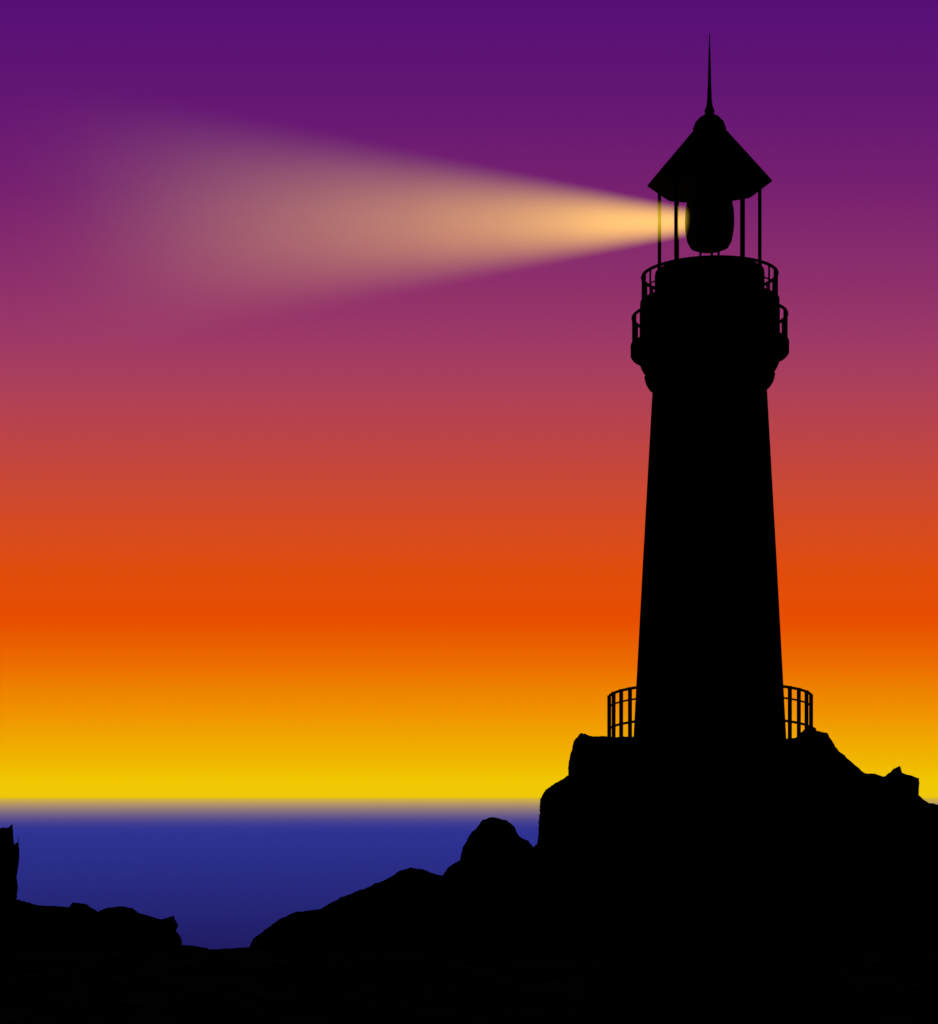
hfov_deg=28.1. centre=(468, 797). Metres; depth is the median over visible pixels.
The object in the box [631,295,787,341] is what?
gallery railing
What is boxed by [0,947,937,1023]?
ground
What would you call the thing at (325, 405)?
sky
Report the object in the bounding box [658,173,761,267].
lantern posts
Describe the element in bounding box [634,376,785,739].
tower
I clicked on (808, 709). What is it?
terrace railing
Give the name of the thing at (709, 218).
lens
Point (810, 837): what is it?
rocky headland
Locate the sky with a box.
[0,0,937,796]
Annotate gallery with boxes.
[631,258,788,391]
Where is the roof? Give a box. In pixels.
[647,125,771,202]
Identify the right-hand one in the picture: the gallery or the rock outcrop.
the gallery
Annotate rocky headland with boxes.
[250,726,937,950]
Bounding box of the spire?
[693,33,725,130]
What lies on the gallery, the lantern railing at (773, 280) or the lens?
the lantern railing at (773, 280)
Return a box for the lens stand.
[699,185,719,255]
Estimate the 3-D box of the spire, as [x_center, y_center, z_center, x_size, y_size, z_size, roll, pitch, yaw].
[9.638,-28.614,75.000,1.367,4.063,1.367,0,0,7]
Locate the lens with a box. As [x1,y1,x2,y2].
[685,188,733,252]
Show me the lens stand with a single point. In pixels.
(708, 187)
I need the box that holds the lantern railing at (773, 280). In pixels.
[641,255,778,297]
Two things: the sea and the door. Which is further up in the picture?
the door
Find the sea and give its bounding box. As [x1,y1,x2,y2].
[0,797,937,948]
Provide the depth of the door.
72.10 m
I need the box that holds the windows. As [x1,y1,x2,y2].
[694,449,708,595]
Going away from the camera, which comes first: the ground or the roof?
the ground
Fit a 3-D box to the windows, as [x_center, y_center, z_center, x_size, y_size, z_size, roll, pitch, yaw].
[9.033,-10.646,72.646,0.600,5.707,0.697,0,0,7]
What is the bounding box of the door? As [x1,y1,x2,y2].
[674,681,705,737]
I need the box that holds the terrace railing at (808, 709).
[607,681,812,738]
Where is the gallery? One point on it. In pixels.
(709, 346)

